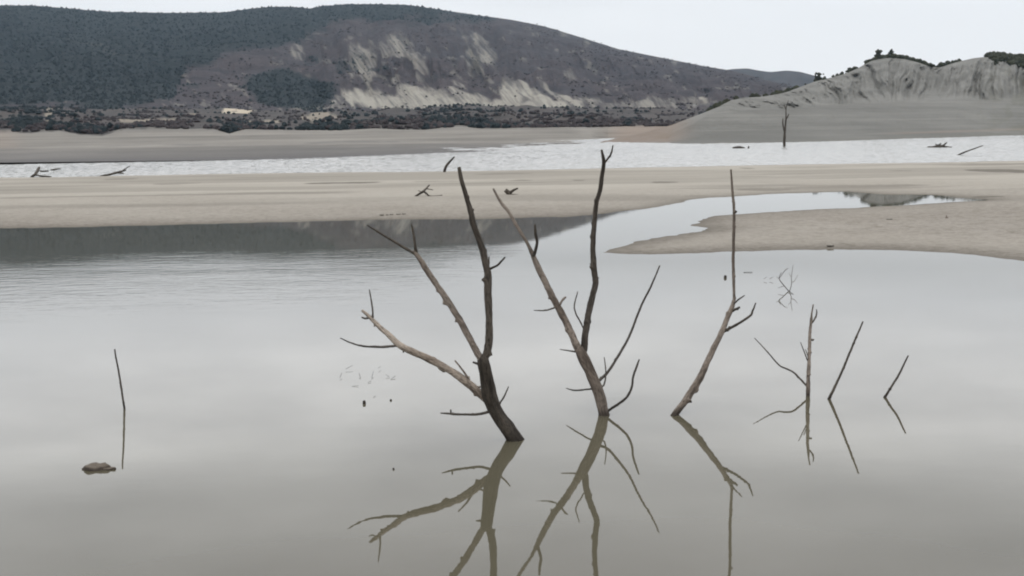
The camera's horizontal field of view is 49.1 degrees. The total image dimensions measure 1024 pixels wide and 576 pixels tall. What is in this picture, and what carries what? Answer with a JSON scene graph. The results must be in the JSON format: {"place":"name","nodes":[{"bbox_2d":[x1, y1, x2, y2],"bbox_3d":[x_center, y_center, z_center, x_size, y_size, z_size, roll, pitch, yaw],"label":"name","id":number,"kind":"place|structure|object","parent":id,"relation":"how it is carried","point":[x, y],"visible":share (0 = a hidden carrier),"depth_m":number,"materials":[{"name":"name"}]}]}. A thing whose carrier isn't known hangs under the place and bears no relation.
{"place":"outdoors","nodes":[
{"label":"outdoors","id":0,"kind":"place"},
{"bbox_2d":[0,105,706,162],"bbox_3d":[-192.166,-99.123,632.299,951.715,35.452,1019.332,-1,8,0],"label":"shore","id":1,"kind":"structure","parent":0,"point":[197,141],"depth_m":361.15,"materials":[{"name":"sand"},{"name":"beige sand"}]},
{"bbox_2d":[0,103,710,133],"bbox_3d":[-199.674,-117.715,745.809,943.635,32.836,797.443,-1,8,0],"label":"shore scrub","id":2,"kind":"object","parent":1,"relation":"on","point":[178,123],"visible":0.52,"depth_m":567.59,"materials":[{"name":"green plant"}]},
{"bbox_2d":[0,4,792,111],"bbox_3d":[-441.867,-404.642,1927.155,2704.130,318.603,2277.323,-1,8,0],"label":"mountain","id":3,"kind":"structure","parent":0,"point":[418,66],"depth_m":1647.83,"materials":[{"name":"grey stone"}]},
{"bbox_2d":[0,3,545,110],"bbox_3d":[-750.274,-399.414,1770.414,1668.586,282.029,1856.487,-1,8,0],"label":"mountain forest","id":4,"kind":"object","parent":3,"relation":"on","point":[55,88],"visible":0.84,"depth_m":1605.90,"materials":[{"name":"green plant"}]},
{"bbox_2d":[162,13,791,110],"bbox_3d":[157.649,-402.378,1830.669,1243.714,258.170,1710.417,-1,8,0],"label":"mountain scrub","id":5,"kind":"object","parent":3,"relation":"on","point":[395,63],"visible":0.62,"depth_m":1538.84,"materials":[{"name":"green plant"}]},
{"bbox_2d":[0,192,1023,575],"bbox_3d":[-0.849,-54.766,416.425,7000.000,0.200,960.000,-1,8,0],"label":"pond water","id":6,"kind":"structure","parent":0,"point":[246,432],"depth_m":12.41,"materials":[{"name":"grey liquid"}]},
{"bbox_2d":[82,462,110,470],"bbox_3d":[-3.808,1.665,10.277,0.265,0.107,0.149,-1,8,0],"label":"stone","id":7,"kind":"object","parent":6,"relation":"in","point":[95,466],"visible":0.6,"depth_m":10.24,"materials":[{"name":"stone"}]},
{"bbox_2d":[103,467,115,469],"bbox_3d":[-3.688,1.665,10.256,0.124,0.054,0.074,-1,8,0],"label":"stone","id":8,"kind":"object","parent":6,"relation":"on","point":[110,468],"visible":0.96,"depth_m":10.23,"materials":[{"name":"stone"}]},
{"bbox_2d":[114,349,125,408],"bbox_3d":[-4.356,1.157,12.527,0.054,0.986,0.132,3,9,27],"label":"bare stick","id":9,"kind":"object","parent":6,"relation":"in","point":[121,389],"visible":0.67,"depth_m":12.48,"materials":[{"name":"brown wood"}]},
{"bbox_2d":[340,167,523,441],"bbox_3d":[-0.684,0.416,11.023,2.085,3.214,0.457,1,8,13],"label":"dead tree","id":10,"kind":"object","parent":6,"relation":"in","point":[486,393],"visible":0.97,"depth_m":10.87,"materials":[{"name":"wood"}]},
{"bbox_2d":[493,145,659,415],"bbox_3d":[0.688,0.163,12.042,1.838,3.355,0.798,0,8,5],"label":"dead tree","id":11,"kind":"object","parent":6,"relation":"in","point":[588,368],"visible":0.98,"depth_m":12.10,"materials":[{"name":"wood"}]},
{"bbox_2d":[670,169,755,415],"bbox_3d":[2.047,0.256,11.960,0.417,2.976,1.714,7,11,43],"label":"leaning tree","id":12,"kind":"object","parent":6,"relation":"in","point":[689,394],"visible":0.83,"depth_m":12.35,"materials":[{"name":"brown plant"}]},
{"bbox_2d":[764,267,797,293],"bbox_3d":[5.125,-0.322,21.952,0.433,0.446,3.248,-1,8,-1],"label":"submerged brush","id":13,"kind":"object","parent":6,"relation":"on","point":[791,279],"visible":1,"depth_m":20.92,"materials":[{"name":"brown wood"}]},
{"bbox_2d":[754,304,816,395],"bbox_3d":[3.317,0.883,13.011,0.493,1.368,1.018,-4,9,-23],"label":"dead sapling","id":14,"kind":"object","parent":6,"relation":"in","point":[808,371],"visible":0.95,"depth_m":12.79,"materials":[{"name":"wood"}]},
{"bbox_2d":[827,321,862,398],"bbox_3d":[3.639,0.953,12.451,0.509,1.175,0.059,-1,8,0],"label":"bare stick","id":15,"kind":"object","parent":6,"relation":"in","point":[839,376],"visible":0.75,"depth_m":12.42,"materials":[{"name":"wood"}]},
{"bbox_2d":[883,355,908,397],"bbox_3d":[4.209,1.149,12.531,0.537,0.760,0.048,-3,8,-18],"label":"bare stick","id":16,"kind":"object","parent":6,"relation":"in","point":[893,383],"visible":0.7,"depth_m":12.54,"materials":[{"name":"wood"}]},
{"bbox_2d":[0,161,1023,260],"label":"mudflat","id":17,"kind":"structure","parent":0,"point":[992,225],"depth_m":49.58,"materials":[{"name":"beige sand"}]},
{"bbox_2d":[100,166,129,175],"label":"driftwood","id":18,"kind":"object","parent":17,"relation":"on","point":[118,172],"visible":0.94,"depth_m":89.79,"materials":[{"name":"brown wood"}]},
{"bbox_2d":[415,185,441,195],"bbox_3d":[-4.065,-4.483,52.542,1.316,0.682,0.920,-6,9,-33],"label":"driftwood","id":19,"kind":"object","parent":17,"relation":"on","point":[423,191],"visible":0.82,"depth_m":52.40,"materials":[{"name":"wood"}]},
{"bbox_2d":[504,188,517,194],"bbox_3d":[-0.046,-4.462,52.516,0.693,0.494,0.230,1,8,15],"label":"stump","id":20,"kind":"object","parent":17,"relation":"on","point":[507,191],"visible":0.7,"depth_m":52.49,"materials":[{"name":"wood"}]},
{"bbox_2d":[0,135,1023,177],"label":"open water","id":21,"kind":"structure","parent":0,"point":[586,154],"depth_m":124.70,"materials":[{"name":"grey liquid"}]},
{"bbox_2d":[30,167,51,176],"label":"driftwood","id":22,"kind":"object","parent":21,"relation":"in","point":[36,172],"visible":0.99,"depth_m":90.67,"materials":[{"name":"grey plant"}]},
{"bbox_2d":[443,156,454,171],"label":"bare stick","id":23,"kind":"object","parent":21,"relation":"in","point":[447,164],"visible":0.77,"depth_m":85.04,"materials":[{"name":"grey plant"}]},
{"bbox_2d":[782,102,788,145],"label":"distant dead tree","id":24,"kind":"object","parent":21,"relation":"in","point":[784,134],"visible":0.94,"depth_m":192.50,"materials":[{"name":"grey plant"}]},
{"bbox_2d":[927,142,949,146],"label":"driftwood","id":25,"kind":"object","parent":21,"relation":"in","point":[939,145],"visible":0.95,"depth_m":155.04,"materials":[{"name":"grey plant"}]},
{"bbox_2d":[957,145,982,154],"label":"bare stick","id":26,"kind":"object","parent":21,"relation":"in","point":[969,150],"visible":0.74,"depth_m":112.89,"materials":[{"name":"grey wood"}]},
{"bbox_2d":[0,0,1023,77],"label":"sky","id":27,"kind":"structure","parent":0,"point":[828,37],"materials":[{"name":"white"}]},
{"bbox_2d":[729,68,826,86],"bbox_3d":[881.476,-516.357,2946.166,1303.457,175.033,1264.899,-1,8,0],"label":"distant ridge","id":28,"kind":"structure","parent":0,"point":[794,78],"depth_m":3264.11,"materials":[{"name":"grey stone"}]},
{"bbox_2d":[600,57,1023,143],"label":"marl hill","id":29,"kind":"structure","parent":0,"point":[887,98],"depth_m":350.38,"materials":[{"name":"grey soil"}]},
{"bbox_2d":[815,72,824,79],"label":"hill tree","id":30,"kind":"object","parent":29,"relation":"on","point":[818,77],"visible":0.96,"depth_m":557.29,"materials":[{"name":"green plant"}]},
{"bbox_2d":[706,53,961,111],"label":"crest bushes","id":31,"kind":"object","parent":29,"relation":"on","point":[849,69],"visible":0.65,"depth_m":632.04,"materials":[{"name":"green plant"}]},
{"bbox_2d":[874,49,882,57],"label":"hill tree","id":32,"kind":"object","parent":29,"relation":"on","point":[878,53],"visible":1,"depth_m":633.66,"materials":[{"name":"green plant"}]},
{"bbox_2d":[984,51,1023,68],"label":"hilltop wood","id":33,"kind":"object","parent":29,"relation":"on","point":[1012,59],"visible":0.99,"depth_m":619.05,"materials":[{"name":"green plant"}]}
]}

